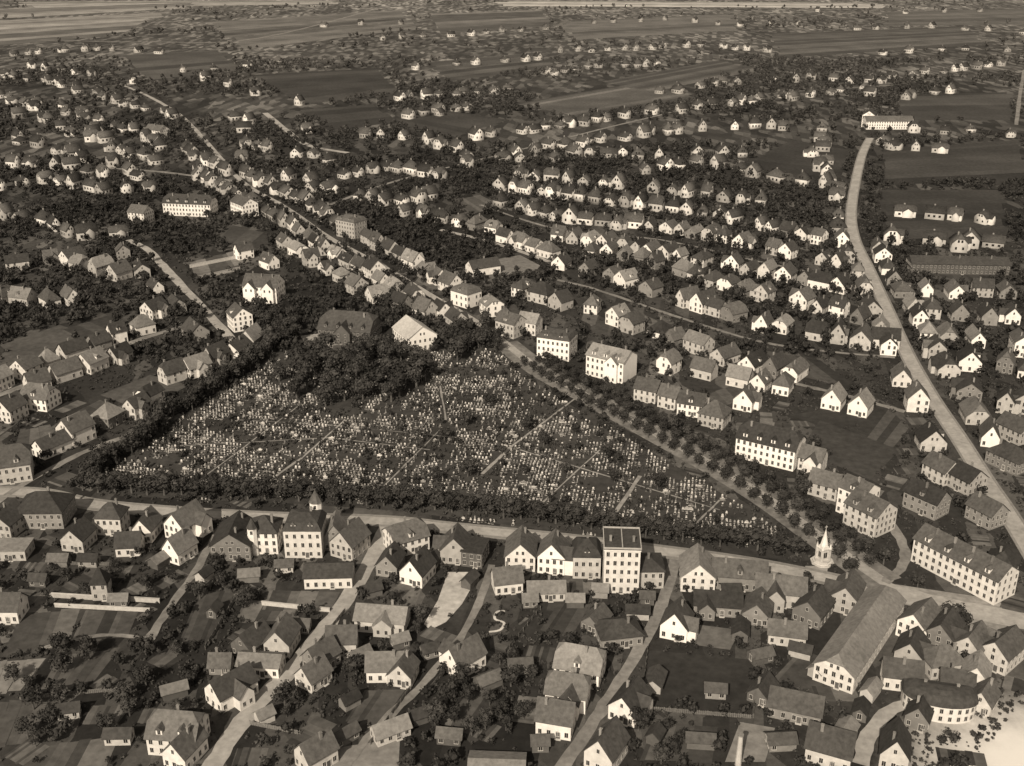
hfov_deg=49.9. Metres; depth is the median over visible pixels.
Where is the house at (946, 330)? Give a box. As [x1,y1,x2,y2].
[936,321,958,346]
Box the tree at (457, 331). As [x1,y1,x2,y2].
[451,326,471,336]
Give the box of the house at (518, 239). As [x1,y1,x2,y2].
[508,230,529,249]
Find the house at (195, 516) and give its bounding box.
[162,498,212,537]
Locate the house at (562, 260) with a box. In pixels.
[550,251,571,270]
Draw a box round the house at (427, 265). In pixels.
[414,260,435,277]
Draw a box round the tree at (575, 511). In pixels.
[561,501,583,526]
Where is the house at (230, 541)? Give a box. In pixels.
[208,510,252,561]
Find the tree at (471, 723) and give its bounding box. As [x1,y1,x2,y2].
[460,715,480,735]
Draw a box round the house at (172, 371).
[156,357,187,384]
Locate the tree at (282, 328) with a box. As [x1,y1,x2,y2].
[274,323,285,340]
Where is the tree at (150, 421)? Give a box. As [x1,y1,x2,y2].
[138,412,161,437]
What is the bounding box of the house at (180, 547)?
[160,526,198,565]
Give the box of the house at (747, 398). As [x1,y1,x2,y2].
[732,382,762,412]
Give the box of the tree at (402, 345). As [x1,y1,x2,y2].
[392,338,410,360]
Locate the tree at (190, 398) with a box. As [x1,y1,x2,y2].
[182,392,199,410]
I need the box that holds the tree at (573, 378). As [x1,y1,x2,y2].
[569,373,578,385]
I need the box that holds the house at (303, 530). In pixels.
[282,490,326,558]
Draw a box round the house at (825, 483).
[807,467,843,501]
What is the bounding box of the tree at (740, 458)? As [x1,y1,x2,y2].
[735,453,747,464]
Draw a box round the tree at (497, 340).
[492,333,502,349]
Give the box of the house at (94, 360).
[77,345,109,374]
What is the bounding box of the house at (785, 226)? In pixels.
[778,220,799,238]
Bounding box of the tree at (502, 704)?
[495,698,508,713]
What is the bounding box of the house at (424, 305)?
[411,295,437,320]
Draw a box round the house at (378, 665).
[364,649,404,682]
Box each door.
[5,617,10,624]
[8,555,12,561]
[40,523,45,529]
[102,594,106,601]
[259,671,265,678]
[305,552,309,558]
[324,677,328,686]
[326,759,331,765]
[331,660,336,668]
[396,733,402,741]
[400,681,406,689]
[474,664,479,672]
[548,595,553,602]
[554,732,560,740]
[622,717,627,726]
[624,641,629,648]
[758,698,763,707]
[795,716,801,725]
[833,681,839,690]
[843,608,848,615]
[917,724,923,733]
[951,577,956,585]
[980,708,985,717]
[992,664,997,673]
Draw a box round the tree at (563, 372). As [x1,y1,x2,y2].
[559,369,568,378]
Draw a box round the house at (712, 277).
[702,269,723,287]
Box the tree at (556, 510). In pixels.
[545,502,566,523]
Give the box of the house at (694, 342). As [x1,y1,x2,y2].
[682,329,715,355]
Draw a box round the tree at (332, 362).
[321,353,344,378]
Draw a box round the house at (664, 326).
[646,316,672,338]
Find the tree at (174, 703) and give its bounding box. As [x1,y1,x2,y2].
[170,698,182,709]
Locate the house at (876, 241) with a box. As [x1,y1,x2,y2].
[870,236,887,252]
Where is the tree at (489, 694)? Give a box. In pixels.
[482,688,497,705]
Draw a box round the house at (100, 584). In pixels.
[88,568,112,601]
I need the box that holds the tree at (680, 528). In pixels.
[672,518,695,541]
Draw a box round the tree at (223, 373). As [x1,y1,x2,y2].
[216,364,229,385]
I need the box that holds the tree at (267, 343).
[258,337,273,354]
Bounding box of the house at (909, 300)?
[902,291,923,310]
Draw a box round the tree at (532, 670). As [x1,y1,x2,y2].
[525,664,538,678]
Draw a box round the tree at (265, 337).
[262,331,276,346]
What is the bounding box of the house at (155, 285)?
[145,276,163,295]
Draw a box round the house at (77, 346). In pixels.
[54,336,88,359]
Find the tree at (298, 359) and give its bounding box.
[290,351,313,370]
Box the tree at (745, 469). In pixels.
[737,462,751,477]
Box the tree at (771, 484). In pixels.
[765,480,777,494]
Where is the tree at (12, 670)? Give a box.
[2,662,19,681]
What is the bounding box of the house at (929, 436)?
[914,420,947,451]
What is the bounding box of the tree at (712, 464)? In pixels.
[706,457,719,473]
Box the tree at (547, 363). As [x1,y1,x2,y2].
[542,358,550,368]
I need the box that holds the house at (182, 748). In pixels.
[159,723,209,765]
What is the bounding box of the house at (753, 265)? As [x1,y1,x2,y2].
[739,258,759,276]
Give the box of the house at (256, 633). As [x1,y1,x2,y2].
[228,617,270,654]
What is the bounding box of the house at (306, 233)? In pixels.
[300,225,318,243]
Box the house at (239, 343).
[227,334,252,358]
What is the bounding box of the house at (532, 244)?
[524,236,542,253]
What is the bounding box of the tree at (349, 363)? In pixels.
[344,357,361,381]
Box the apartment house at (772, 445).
[735,420,806,471]
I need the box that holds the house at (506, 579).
[489,561,524,595]
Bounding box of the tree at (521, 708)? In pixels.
[512,699,532,718]
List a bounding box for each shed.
[26,572,50,587]
[45,553,72,566]
[55,701,81,720]
[75,553,101,567]
[101,726,135,745]
[107,592,130,606]
[146,550,169,569]
[159,679,188,701]
[194,564,215,582]
[204,598,223,618]
[237,567,260,583]
[252,703,276,726]
[274,558,294,572]
[293,617,312,633]
[333,720,361,748]
[337,688,362,711]
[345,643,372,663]
[360,580,383,598]
[389,630,411,650]
[406,704,432,726]
[417,640,439,660]
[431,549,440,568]
[434,726,464,746]
[459,568,480,589]
[471,667,504,693]
[506,656,533,674]
[521,592,538,607]
[529,733,550,752]
[565,593,585,607]
[591,582,609,598]
[625,603,650,620]
[639,590,655,604]
[644,664,667,693]
[644,721,666,745]
[685,731,716,750]
[703,681,727,699]
[718,583,742,591]
[731,615,750,642]
[745,645,776,665]
[763,730,798,751]
[787,639,814,660]
[806,663,821,677]
[834,715,860,732]
[850,695,870,722]
[858,676,883,702]
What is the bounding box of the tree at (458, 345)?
[447,336,466,360]
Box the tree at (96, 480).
[82,471,106,492]
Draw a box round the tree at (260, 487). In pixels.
[252,472,273,499]
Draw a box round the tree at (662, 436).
[656,431,667,443]
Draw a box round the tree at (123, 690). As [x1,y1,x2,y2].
[113,682,136,697]
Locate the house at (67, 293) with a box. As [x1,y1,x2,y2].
[59,284,80,305]
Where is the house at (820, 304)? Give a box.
[811,295,829,313]
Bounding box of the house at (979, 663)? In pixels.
[962,649,992,682]
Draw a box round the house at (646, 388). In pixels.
[633,374,662,403]
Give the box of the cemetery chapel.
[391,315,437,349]
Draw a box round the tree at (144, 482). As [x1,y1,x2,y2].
[133,475,155,495]
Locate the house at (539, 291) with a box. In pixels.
[527,278,557,304]
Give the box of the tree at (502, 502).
[493,494,517,518]
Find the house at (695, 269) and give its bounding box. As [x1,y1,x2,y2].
[686,262,705,282]
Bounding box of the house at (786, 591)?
[754,572,807,612]
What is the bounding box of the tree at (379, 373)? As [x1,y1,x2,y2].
[366,366,387,389]
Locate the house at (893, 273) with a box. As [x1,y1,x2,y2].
[885,266,902,285]
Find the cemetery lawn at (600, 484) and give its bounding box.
[92,350,809,561]
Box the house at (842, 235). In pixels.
[834,227,849,247]
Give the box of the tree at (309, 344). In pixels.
[301,337,320,352]
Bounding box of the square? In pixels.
[895,584,1006,629]
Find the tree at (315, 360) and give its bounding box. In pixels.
[306,349,321,374]
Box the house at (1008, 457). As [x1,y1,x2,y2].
[984,438,1023,475]
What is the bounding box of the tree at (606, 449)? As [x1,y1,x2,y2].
[601,444,612,458]
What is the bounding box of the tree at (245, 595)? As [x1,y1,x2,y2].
[232,584,253,607]
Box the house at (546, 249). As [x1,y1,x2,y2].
[536,241,560,259]
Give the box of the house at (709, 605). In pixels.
[693,589,743,620]
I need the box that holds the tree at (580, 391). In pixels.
[574,387,585,398]
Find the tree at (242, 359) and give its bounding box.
[232,354,249,374]
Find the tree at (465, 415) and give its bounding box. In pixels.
[458,410,471,425]
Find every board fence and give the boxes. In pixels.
[19,687,116,699]
[69,561,110,565]
[205,596,234,649]
[210,558,224,589]
[249,720,300,734]
[300,608,345,666]
[370,685,410,744]
[431,676,439,687]
[503,606,540,654]
[653,706,752,718]
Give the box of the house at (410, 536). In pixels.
[382,516,430,555]
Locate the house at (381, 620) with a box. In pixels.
[352,599,411,637]
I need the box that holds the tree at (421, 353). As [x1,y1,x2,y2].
[410,347,429,358]
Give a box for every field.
[0,2,193,17]
[0,12,168,44]
[14,0,337,7]
[120,50,239,79]
[206,10,422,48]
[247,68,401,103]
[300,105,398,129]
[388,111,506,137]
[429,52,554,81]
[431,10,552,33]
[494,1,886,7]
[517,85,694,116]
[557,14,736,39]
[603,60,761,90]
[748,140,848,177]
[766,26,997,56]
[877,140,1023,184]
[878,8,1023,25]
[880,190,1014,238]
[897,92,1013,119]
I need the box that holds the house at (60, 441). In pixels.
[31,428,73,459]
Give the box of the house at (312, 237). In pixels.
[307,232,318,247]
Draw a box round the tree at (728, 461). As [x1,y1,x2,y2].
[724,456,735,466]
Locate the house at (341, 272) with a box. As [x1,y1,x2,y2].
[331,264,349,282]
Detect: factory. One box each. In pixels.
[861,108,876,126]
[862,114,912,128]
[906,252,1011,275]
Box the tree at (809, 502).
[803,496,814,508]
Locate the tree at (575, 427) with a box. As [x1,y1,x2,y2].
[572,424,580,434]
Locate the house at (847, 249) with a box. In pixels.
[837,243,855,263]
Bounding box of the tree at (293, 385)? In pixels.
[286,372,305,398]
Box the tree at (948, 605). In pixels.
[941,600,964,613]
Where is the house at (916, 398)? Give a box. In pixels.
[903,379,930,412]
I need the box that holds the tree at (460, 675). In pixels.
[449,662,472,688]
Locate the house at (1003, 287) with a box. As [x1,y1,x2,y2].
[995,279,1017,298]
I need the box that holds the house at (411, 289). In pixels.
[403,282,424,297]
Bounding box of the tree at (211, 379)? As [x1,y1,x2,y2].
[202,367,221,393]
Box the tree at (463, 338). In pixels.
[454,333,468,356]
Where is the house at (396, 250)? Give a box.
[390,244,404,261]
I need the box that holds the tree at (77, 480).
[73,474,85,490]
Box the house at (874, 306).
[858,294,883,316]
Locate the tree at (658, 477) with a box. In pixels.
[651,471,664,488]
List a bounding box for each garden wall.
[47,592,92,599]
[54,603,149,611]
[130,596,159,602]
[190,256,235,267]
[198,267,239,277]
[261,601,329,611]
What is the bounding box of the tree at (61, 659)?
[50,646,73,673]
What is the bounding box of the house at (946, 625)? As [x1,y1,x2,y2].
[923,606,967,645]
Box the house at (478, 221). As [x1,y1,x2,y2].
[466,213,486,230]
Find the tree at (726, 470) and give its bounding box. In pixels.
[718,465,733,481]
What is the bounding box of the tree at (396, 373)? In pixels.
[387,370,406,385]
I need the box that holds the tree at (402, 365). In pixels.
[392,359,411,384]
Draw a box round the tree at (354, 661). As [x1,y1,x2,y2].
[343,653,364,676]
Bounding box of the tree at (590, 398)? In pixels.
[583,392,595,405]
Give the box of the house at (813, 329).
[804,319,830,341]
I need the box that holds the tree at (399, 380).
[390,374,405,397]
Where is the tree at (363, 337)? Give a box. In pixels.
[354,334,373,343]
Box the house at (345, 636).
[325,619,358,657]
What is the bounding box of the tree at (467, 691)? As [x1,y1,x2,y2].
[458,682,477,703]
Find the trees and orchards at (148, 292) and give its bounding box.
[0,0,1023,765]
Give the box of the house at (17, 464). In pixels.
[0,443,34,484]
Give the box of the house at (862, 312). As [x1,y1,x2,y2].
[849,302,871,324]
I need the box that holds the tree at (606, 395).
[601,391,610,401]
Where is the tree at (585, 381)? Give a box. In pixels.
[579,376,590,390]
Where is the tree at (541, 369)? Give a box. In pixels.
[535,365,546,377]
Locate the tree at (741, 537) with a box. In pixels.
[728,525,748,547]
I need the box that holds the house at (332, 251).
[326,244,346,258]
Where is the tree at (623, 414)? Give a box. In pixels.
[617,409,628,423]
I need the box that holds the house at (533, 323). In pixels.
[519,310,542,335]
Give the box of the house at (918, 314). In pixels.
[909,302,928,328]
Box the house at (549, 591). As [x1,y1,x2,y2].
[526,575,566,602]
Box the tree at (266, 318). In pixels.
[258,312,271,324]
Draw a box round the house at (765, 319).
[751,309,773,332]
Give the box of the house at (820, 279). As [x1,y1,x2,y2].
[807,269,835,291]
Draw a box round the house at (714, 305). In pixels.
[705,295,726,317]
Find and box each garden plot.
[1,325,72,359]
[101,375,184,402]
[498,255,539,277]
[504,610,585,647]
[645,650,754,715]
[695,625,733,649]
[791,405,865,427]
[805,420,897,479]
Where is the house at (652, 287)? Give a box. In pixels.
[637,277,663,297]
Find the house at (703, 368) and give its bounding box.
[689,355,719,380]
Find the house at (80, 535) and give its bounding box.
[60,516,96,552]
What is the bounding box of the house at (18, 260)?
[3,252,29,270]
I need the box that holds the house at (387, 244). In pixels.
[379,236,397,254]
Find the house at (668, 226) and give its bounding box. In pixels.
[658,219,677,233]
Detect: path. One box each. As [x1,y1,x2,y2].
[41,633,155,648]
[145,535,213,636]
[182,437,429,449]
[201,405,298,478]
[247,420,476,439]
[275,458,301,475]
[302,420,344,457]
[341,564,494,765]
[386,430,438,483]
[439,386,446,419]
[481,446,512,473]
[489,610,504,632]
[511,399,574,445]
[521,450,719,509]
[542,450,599,501]
[602,476,641,528]
[696,500,718,523]
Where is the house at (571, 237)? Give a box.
[565,226,583,243]
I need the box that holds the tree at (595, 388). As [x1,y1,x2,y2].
[591,385,600,395]
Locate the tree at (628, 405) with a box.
[621,400,633,412]
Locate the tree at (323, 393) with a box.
[312,384,335,406]
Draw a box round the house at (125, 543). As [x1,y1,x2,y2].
[113,527,145,556]
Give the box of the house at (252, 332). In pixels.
[241,322,262,343]
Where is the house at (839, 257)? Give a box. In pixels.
[829,249,850,267]
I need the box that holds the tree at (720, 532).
[710,523,736,546]
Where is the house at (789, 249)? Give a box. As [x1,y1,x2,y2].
[777,239,798,259]
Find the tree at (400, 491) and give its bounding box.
[390,483,416,505]
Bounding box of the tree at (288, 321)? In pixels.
[281,316,297,327]
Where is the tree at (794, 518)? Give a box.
[787,512,800,528]
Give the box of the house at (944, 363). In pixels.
[928,351,961,377]
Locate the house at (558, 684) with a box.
[543,667,592,720]
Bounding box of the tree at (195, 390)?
[186,383,203,405]
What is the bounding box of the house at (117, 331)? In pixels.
[105,320,127,344]
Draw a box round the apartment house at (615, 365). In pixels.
[585,340,638,383]
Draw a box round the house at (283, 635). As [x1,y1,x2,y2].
[261,612,301,658]
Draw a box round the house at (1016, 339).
[1007,327,1023,357]
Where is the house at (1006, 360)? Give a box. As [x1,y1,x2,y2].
[995,347,1015,374]
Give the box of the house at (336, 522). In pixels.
[324,510,346,550]
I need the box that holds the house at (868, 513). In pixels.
[842,486,898,537]
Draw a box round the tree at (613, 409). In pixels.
[608,403,619,417]
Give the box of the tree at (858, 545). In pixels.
[850,538,864,555]
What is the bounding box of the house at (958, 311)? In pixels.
[947,299,969,321]
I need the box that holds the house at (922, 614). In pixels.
[895,597,941,636]
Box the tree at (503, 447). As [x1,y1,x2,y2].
[496,444,506,453]
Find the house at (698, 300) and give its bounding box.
[688,287,718,313]
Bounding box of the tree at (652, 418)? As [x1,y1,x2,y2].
[646,414,658,424]
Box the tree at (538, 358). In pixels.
[535,354,541,363]
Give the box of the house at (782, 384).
[771,370,795,396]
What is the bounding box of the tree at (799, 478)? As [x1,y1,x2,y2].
[794,475,804,481]
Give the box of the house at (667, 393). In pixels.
[657,382,682,410]
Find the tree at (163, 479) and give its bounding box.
[148,467,177,495]
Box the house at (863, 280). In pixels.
[854,273,873,297]
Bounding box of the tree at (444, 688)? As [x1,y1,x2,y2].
[437,679,457,703]
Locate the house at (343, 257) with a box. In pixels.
[337,250,352,268]
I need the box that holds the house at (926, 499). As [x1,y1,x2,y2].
[902,477,952,520]
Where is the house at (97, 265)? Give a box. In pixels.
[86,253,113,276]
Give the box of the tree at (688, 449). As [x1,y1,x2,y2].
[681,443,695,458]
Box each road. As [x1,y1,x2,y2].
[0,326,179,395]
[0,432,132,502]
[0,488,866,590]
[56,8,378,42]
[109,168,238,181]
[119,84,507,342]
[125,239,234,342]
[202,523,391,765]
[263,113,348,152]
[329,85,891,204]
[439,229,550,261]
[480,204,803,270]
[502,342,883,580]
[530,274,894,357]
[555,559,678,765]
[773,377,905,412]
[847,138,1023,553]
[852,700,904,765]
[873,578,1023,628]
[882,524,910,583]
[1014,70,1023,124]
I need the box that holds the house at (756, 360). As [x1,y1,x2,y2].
[737,348,767,372]
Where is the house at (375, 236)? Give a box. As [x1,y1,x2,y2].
[369,230,383,250]
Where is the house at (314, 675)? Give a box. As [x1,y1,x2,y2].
[293,652,333,693]
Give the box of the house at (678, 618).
[659,596,700,642]
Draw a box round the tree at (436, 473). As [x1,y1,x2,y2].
[430,469,443,481]
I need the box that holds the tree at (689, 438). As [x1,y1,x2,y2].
[684,433,695,445]
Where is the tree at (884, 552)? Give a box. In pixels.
[876,545,891,564]
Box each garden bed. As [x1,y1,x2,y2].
[0,431,12,440]
[0,658,45,693]
[0,700,45,746]
[2,608,79,656]
[4,739,49,764]
[16,424,52,443]
[18,562,47,573]
[18,589,36,597]
[21,417,47,426]
[34,532,62,548]
[36,690,78,707]
[36,738,114,765]
[41,647,119,689]
[48,472,76,486]
[53,574,91,592]
[55,400,85,412]
[60,400,104,419]
[61,315,127,336]
[73,610,137,638]
[76,484,94,491]
[82,705,122,723]
[89,674,124,693]
[112,565,140,577]
[118,445,139,453]
[119,582,149,595]
[126,603,156,618]
[137,707,173,723]
[147,648,184,669]
[153,569,188,588]
[166,413,181,422]
[181,590,233,641]
[190,251,249,275]
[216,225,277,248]
[227,624,249,639]
[229,501,251,507]
[231,747,268,765]
[232,584,265,599]
[237,600,291,622]
[262,590,339,611]
[286,716,336,746]
[346,689,403,724]
[380,583,411,599]
[420,626,456,643]
[430,716,462,726]
[453,195,492,213]
[457,691,504,717]
[463,718,500,741]
[484,642,511,668]
[512,695,536,723]
[525,645,555,662]
[540,601,589,637]
[566,581,590,592]
[626,729,643,746]
[635,405,659,412]
[640,723,717,762]
[684,467,702,477]
[685,429,710,440]
[708,445,735,450]
[709,386,738,404]
[735,422,741,434]
[760,412,772,424]
[764,351,856,388]
[772,401,789,410]
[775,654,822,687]
[787,478,795,488]
[789,421,814,426]
[812,686,858,700]
[856,401,909,447]
[879,474,907,489]
[893,467,916,473]
[896,448,918,454]
[904,417,926,424]
[935,747,986,765]
[950,494,959,502]
[969,534,991,545]
[1000,596,1023,612]
[1000,675,1023,693]
[1015,476,1023,484]
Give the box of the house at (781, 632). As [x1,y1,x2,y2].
[767,617,808,646]
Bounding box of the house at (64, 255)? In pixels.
[57,245,86,264]
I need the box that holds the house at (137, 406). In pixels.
[121,390,151,420]
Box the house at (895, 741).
[878,716,911,765]
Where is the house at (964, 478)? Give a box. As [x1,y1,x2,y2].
[946,456,989,495]
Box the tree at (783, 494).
[777,489,789,500]
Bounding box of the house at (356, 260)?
[350,254,365,272]
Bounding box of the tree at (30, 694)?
[17,686,43,709]
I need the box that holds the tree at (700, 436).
[695,432,704,439]
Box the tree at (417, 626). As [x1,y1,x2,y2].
[411,619,422,632]
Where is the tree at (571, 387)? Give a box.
[567,382,575,393]
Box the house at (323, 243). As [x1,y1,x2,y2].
[317,234,330,255]
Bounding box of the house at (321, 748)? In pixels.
[291,727,339,765]
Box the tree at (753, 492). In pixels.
[747,485,760,499]
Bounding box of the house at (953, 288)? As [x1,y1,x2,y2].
[943,278,968,299]
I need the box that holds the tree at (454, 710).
[445,703,461,722]
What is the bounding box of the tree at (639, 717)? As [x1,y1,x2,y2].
[628,706,651,730]
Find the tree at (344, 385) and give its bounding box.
[334,373,353,400]
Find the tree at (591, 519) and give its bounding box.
[581,512,600,529]
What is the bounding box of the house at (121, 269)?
[104,259,132,281]
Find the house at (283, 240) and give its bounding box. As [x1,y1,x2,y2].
[275,232,292,249]
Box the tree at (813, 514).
[805,506,821,522]
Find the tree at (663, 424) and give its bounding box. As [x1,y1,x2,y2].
[658,419,669,430]
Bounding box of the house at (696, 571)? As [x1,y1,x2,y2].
[679,543,716,591]
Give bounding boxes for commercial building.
[127,203,154,224]
[145,123,169,138]
[230,193,258,216]
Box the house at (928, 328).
[917,319,937,339]
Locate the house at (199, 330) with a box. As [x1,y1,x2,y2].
[180,316,209,341]
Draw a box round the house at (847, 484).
[836,473,881,513]
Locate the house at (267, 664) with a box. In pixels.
[234,646,286,678]
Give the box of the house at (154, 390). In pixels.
[135,380,164,409]
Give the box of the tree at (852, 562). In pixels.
[842,555,859,569]
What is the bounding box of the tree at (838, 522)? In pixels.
[830,516,842,529]
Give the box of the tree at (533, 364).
[529,361,537,371]
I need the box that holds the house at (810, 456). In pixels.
[797,442,829,473]
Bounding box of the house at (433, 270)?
[425,264,442,285]
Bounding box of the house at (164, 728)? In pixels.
[143,704,210,755]
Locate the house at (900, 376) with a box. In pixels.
[890,361,912,387]
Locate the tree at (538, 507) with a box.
[528,499,549,522]
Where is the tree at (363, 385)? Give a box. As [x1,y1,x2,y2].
[351,374,373,399]
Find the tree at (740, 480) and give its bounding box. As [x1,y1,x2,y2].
[732,474,747,489]
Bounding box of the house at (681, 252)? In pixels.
[671,246,688,260]
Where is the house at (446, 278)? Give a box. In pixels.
[437,269,462,293]
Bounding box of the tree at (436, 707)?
[423,697,447,724]
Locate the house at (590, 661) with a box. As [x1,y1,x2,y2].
[552,642,607,689]
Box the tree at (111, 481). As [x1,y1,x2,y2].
[103,470,123,491]
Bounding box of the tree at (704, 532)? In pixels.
[689,524,714,544]
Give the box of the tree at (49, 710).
[36,705,56,724]
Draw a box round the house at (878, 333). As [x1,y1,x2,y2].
[871,324,901,348]
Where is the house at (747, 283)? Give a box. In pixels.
[733,278,754,297]
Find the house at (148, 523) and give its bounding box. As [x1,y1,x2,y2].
[132,505,163,543]
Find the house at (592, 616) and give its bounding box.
[579,602,613,635]
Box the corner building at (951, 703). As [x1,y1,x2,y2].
[900,678,978,723]
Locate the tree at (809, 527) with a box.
[801,522,816,538]
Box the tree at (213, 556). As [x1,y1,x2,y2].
[207,552,219,563]
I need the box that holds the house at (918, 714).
[903,694,933,733]
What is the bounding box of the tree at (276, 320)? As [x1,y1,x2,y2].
[271,317,283,323]
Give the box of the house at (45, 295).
[37,286,60,308]
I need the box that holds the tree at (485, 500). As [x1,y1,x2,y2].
[474,490,495,513]
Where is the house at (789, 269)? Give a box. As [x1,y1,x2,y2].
[774,261,797,283]
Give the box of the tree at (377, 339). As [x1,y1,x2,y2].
[370,332,391,356]
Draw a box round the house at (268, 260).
[258,251,279,269]
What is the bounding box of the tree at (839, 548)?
[829,540,847,560]
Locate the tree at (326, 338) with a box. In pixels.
[316,332,336,346]
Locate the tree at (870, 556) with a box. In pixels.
[864,550,877,566]
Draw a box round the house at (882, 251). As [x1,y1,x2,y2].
[872,243,892,262]
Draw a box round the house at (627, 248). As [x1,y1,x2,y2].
[616,244,632,260]
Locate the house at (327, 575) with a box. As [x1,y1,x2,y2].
[302,561,355,589]
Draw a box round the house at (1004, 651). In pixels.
[982,624,1023,675]
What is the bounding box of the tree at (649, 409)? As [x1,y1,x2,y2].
[645,404,654,415]
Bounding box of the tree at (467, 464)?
[458,458,474,476]
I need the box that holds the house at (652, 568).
[639,552,665,589]
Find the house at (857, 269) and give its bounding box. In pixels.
[850,260,864,277]
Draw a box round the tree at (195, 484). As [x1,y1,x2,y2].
[186,477,205,495]
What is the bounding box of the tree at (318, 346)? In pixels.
[312,341,332,362]
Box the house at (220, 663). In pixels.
[206,647,235,675]
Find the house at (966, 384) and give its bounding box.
[948,372,983,403]
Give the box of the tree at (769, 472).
[763,467,775,482]
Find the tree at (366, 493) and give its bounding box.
[356,486,376,505]
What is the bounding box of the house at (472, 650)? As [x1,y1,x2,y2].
[437,632,487,675]
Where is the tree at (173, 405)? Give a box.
[166,398,178,417]
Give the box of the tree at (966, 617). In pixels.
[955,602,973,624]
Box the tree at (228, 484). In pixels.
[219,474,243,498]
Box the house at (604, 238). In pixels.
[596,230,617,244]
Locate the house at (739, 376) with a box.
[725,363,754,388]
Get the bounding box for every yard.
[301,334,347,349]
[333,741,399,765]
[424,572,469,627]
[725,722,774,761]
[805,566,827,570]
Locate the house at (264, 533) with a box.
[245,514,283,555]
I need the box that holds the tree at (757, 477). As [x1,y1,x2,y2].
[750,470,763,484]
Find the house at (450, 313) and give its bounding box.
[444,305,468,324]
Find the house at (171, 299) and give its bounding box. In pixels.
[166,292,186,315]
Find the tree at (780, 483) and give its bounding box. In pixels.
[776,478,787,491]
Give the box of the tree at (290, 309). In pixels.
[285,306,297,314]
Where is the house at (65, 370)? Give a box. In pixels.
[47,355,82,383]
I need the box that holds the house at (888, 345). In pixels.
[879,333,897,355]
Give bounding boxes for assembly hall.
[812,584,906,693]
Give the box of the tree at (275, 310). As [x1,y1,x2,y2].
[268,307,280,316]
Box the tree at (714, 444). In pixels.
[708,439,718,448]
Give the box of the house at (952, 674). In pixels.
[938,662,976,687]
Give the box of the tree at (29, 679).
[21,674,34,686]
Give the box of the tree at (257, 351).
[247,343,264,363]
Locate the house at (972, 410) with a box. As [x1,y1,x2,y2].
[958,396,992,424]
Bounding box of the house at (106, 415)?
[90,399,125,429]
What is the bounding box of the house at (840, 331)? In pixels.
[830,317,849,344]
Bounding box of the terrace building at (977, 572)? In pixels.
[911,522,1021,604]
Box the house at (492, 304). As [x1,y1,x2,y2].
[479,293,503,316]
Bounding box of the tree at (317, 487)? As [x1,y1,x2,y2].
[302,480,326,498]
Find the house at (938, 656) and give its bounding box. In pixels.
[923,642,964,679]
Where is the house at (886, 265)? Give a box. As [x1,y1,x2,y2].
[878,257,896,274]
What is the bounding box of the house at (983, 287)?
[970,277,994,297]
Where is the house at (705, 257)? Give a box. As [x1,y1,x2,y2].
[690,248,713,267]
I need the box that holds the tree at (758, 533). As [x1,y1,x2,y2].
[745,524,771,550]
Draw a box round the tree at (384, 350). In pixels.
[377,343,397,359]
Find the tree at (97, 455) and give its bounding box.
[91,447,109,470]
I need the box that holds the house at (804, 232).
[794,224,812,240]
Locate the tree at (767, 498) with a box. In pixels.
[762,493,773,507]
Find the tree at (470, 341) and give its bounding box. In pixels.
[465,333,475,351]
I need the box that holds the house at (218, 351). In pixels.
[203,340,229,368]
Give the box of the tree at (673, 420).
[666,414,680,427]
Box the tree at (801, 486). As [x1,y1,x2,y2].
[793,479,812,497]
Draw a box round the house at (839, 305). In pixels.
[828,294,850,318]
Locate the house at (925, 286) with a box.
[917,277,933,296]
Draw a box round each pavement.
[0,486,840,575]
[0,495,824,584]
[494,343,878,586]
[509,341,900,580]
[845,138,1023,558]
[855,138,1023,523]
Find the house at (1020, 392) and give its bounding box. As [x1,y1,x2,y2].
[1014,387,1023,414]
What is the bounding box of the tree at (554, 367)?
[551,363,560,374]
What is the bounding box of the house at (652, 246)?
[641,239,660,251]
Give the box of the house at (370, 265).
[361,255,385,279]
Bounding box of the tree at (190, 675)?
[184,669,197,682]
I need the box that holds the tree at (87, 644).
[77,635,96,659]
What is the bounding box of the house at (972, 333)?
[964,323,985,348]
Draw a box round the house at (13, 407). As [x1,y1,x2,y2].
[0,390,28,423]
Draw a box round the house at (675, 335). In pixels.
[664,326,685,345]
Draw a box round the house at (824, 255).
[815,249,833,265]
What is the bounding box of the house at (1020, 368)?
[1017,360,1023,377]
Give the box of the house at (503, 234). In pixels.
[495,226,512,243]
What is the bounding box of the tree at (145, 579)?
[137,573,153,589]
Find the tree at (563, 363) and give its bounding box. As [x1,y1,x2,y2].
[560,359,568,369]
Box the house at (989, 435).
[978,415,1000,446]
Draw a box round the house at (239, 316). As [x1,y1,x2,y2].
[225,302,252,332]
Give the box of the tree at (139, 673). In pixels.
[131,663,153,685]
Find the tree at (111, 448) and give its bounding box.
[98,441,117,462]
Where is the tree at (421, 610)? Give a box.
[413,603,429,621]
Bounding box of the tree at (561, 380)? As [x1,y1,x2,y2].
[554,375,564,388]
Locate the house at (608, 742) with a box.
[582,715,630,765]
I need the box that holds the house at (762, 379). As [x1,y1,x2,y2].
[749,367,773,392]
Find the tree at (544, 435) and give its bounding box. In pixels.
[538,431,550,445]
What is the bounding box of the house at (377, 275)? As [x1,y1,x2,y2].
[371,269,387,283]
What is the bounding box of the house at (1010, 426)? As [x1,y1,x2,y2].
[995,410,1023,445]
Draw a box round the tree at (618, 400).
[614,396,622,407]
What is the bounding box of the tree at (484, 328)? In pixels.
[477,324,493,338]
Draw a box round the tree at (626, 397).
[622,393,631,402]
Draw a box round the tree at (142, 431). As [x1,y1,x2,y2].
[135,424,153,445]
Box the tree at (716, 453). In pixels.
[709,447,721,458]
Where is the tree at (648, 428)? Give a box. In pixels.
[641,423,654,437]
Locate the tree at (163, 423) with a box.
[156,412,168,430]
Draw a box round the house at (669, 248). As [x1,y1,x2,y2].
[656,240,678,260]

